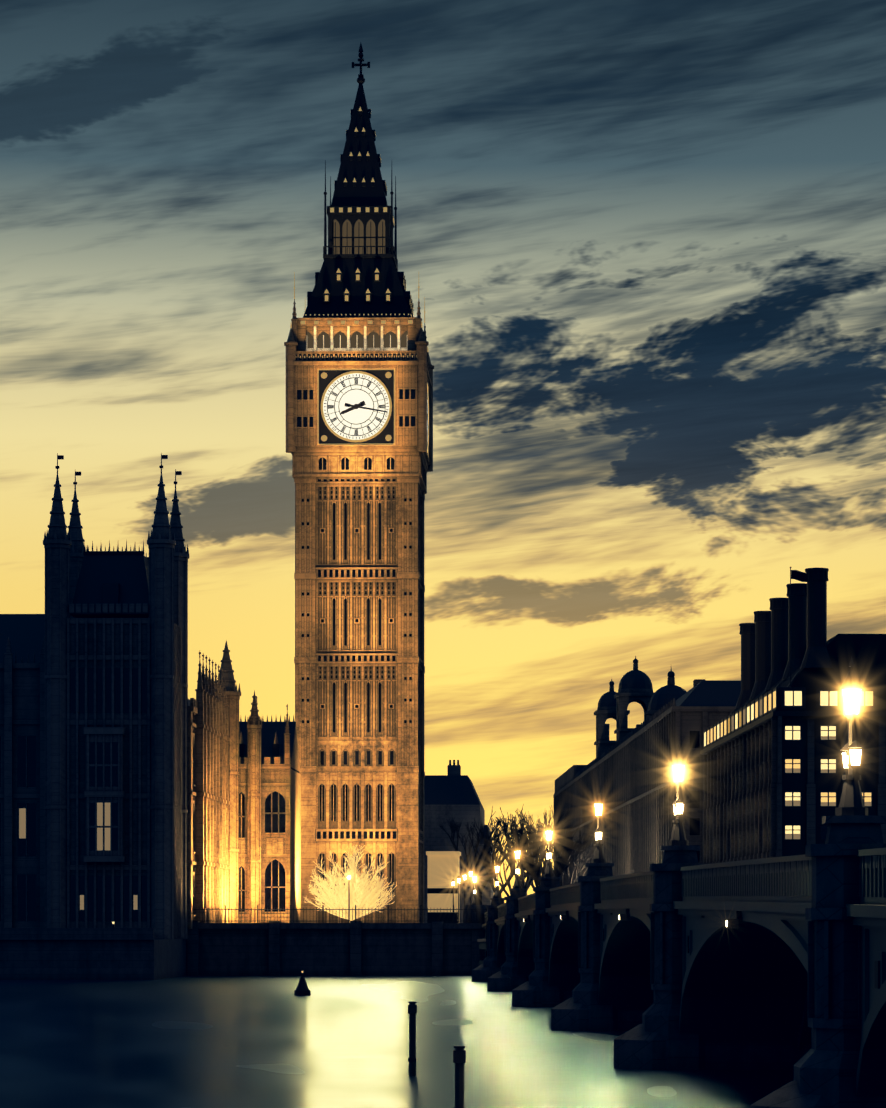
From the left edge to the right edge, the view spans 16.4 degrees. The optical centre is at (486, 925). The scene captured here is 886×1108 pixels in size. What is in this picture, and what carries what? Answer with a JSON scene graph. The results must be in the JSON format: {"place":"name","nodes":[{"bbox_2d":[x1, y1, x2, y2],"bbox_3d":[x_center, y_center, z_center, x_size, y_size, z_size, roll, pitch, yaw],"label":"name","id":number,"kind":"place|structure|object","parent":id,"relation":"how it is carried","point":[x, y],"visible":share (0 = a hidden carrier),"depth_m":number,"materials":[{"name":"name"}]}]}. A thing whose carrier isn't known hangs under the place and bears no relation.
{"place":"outdoors","nodes":[
{"label":"outdoors","id":0,"kind":"place"},
{"bbox_2d":[0,921,484,979],"bbox_3d":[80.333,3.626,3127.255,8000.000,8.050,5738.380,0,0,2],"label":"wall","id":1,"kind":"structure","parent":0,"point":[357,948],"depth_m":282.12,"materials":[{"name":"stone"}]},
{"bbox_2d":[0,614,44,927],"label":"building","id":2,"kind":"structure","parent":1,"relation":"on","point":[22,772],"depth_m":274.69,"materials":[{"name":"stone"}]},
{"bbox_2d":[43,453,188,938],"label":"palace pavilion","id":3,"kind":"structure","parent":1,"relation":"on","point":[116,737],"depth_m":270.36,"materials":[{"name":"stone"}]},
{"bbox_2d":[188,641,240,928],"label":"palace wing","id":4,"kind":"structure","parent":1,"relation":"on","point":[213,795],"depth_m":294.10,"materials":[{"name":"stone"}]},
{"bbox_2d":[238,690,300,922],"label":"palace facade","id":5,"kind":"structure","parent":1,"relation":"on","point":[269,816],"depth_m":307.22,"materials":[{"name":"stone"}]},
{"bbox_2d":[193,905,486,922],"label":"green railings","id":6,"kind":"object","parent":1,"relation":"on","point":[342,909],"visible":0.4,"depth_m":281.85,"materials":[{"name":"black metal"}]},
{"bbox_2d":[304,845,396,920],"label":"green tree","id":7,"kind":"object","parent":1,"relation":"on","point":[363,896],"visible":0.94,"depth_m":296.82,"materials":[{"name":"beige plant"}]},
{"bbox_2d":[284,43,433,922],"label":"clock tower","id":8,"kind":"structure","parent":1,"relation":"on","point":[359,405],"depth_m":342.93,"materials":[{"name":"stone"}]},
{"bbox_2d":[347,868,472,922],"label":"street lamps","id":9,"kind":"object","parent":1,"relation":"on","point":[464,874],"visible":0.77,"depth_m":327.72,"materials":[{"name":"black metal"}]},
{"bbox_2d":[426,851,460,922],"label":"building","id":10,"kind":"structure","parent":1,"relation":"on","point":[443,869],"depth_m":397.77,"materials":[{"name":"beige"}]},
{"bbox_2d":[439,806,529,904],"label":"square tree","id":11,"kind":"object","parent":1,"relation":"on","point":[454,829],"visible":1,"depth_m":411.43,"materials":[{"name":"brown plant"}]},
{"bbox_2d":[474,817,519,897],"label":"square tree","id":12,"kind":"object","parent":1,"relation":"on","point":[487,851],"visible":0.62,"depth_m":427.26,"materials":[{"name":"brown plant"}]},
{"bbox_2d":[479,843,545,896],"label":"square tree","id":13,"kind":"object","parent":1,"relation":"on","point":[506,879],"visible":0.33,"depth_m":466.82,"materials":[{"name":"brown plant"}]},
{"bbox_2d":[483,807,557,894],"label":"square tree","id":14,"kind":"object","parent":1,"relation":"on","point":[529,881],"visible":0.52,"depth_m":442.00,"materials":[{"name":"brown plant"}]},
{"bbox_2d":[495,805,590,886],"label":"square tree","id":15,"kind":"object","parent":1,"relation":"on","point":[568,843],"visible":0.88,"depth_m":416.83,"materials":[{"name":"brown plant"}]},
{"bbox_2d":[512,821,593,891],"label":"square tree","id":16,"kind":"object","parent":1,"relation":"on","point":[536,884],"visible":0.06,"depth_m":477.45,"materials":[{"name":"brown plant"}]},
{"bbox_2d":[544,841,602,885],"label":"square tree","id":17,"kind":"object","parent":1,"relation":"on","point":[581,862],"visible":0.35,"depth_m":451.64,"materials":[{"name":"grey plant"}]},
{"bbox_2d":[0,976,793,1107],"bbox_3d":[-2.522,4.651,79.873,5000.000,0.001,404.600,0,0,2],"label":"river water","id":18,"kind":"structure","parent":0,"point":[240,1042],"depth_m":112.99,"materials":[{"name":"green liquid"}]},
{"bbox_2d":[294,971,310,995],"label":"buoy","id":19,"kind":"object","parent":18,"relation":"in","point":[302,989],"visible":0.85,"depth_m":202.58,"materials":[{"name":"black metal"}]},
{"bbox_2d":[408,1002,465,1107],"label":"mooring piles","id":20,"kind":"object","parent":18,"relation":"in","point":[459,1056],"visible":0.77,"depth_m":66.28,"materials":[{"name":"grey"}]},
{"bbox_2d":[0,0,885,902],"label":"sky","id":21,"kind":"structure","parent":0,"point":[643,242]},
{"bbox_2d":[424,760,493,922],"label":"building","id":22,"kind":"structure","parent":0,"point":[452,793],"depth_m":467.86,"materials":[{"name":"stone"}]},
{"bbox_2d":[477,939,486,965],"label":"bridge pier","id":23,"kind":"structure","parent":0,"point":[482,950],"depth_m":263.58,"materials":[{"name":"black stone"}]},
{"bbox_2d":[553,656,740,885],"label":"domed building","id":24,"kind":"structure","parent":0,"point":[628,773],"depth_m":483.90,"materials":[{"name":"stone"}]},
{"bbox_2d":[700,567,885,863],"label":"office building","id":25,"kind":"structure","parent":0,"point":[776,740],"depth_m":317.61,"materials":[{"name":"brown metal"}]},
{"bbox_3d":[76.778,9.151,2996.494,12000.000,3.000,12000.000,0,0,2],"label":"ground","id":26,"kind":"structure","parent":0,"visible":0},
{"bbox_2d":[464,657,885,1107],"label":"bridge","id":27,"kind":"structure","parent":26,"relation":"on","point":[679,957],"depth_m":97.50,"materials":[{"name":"black stone"}]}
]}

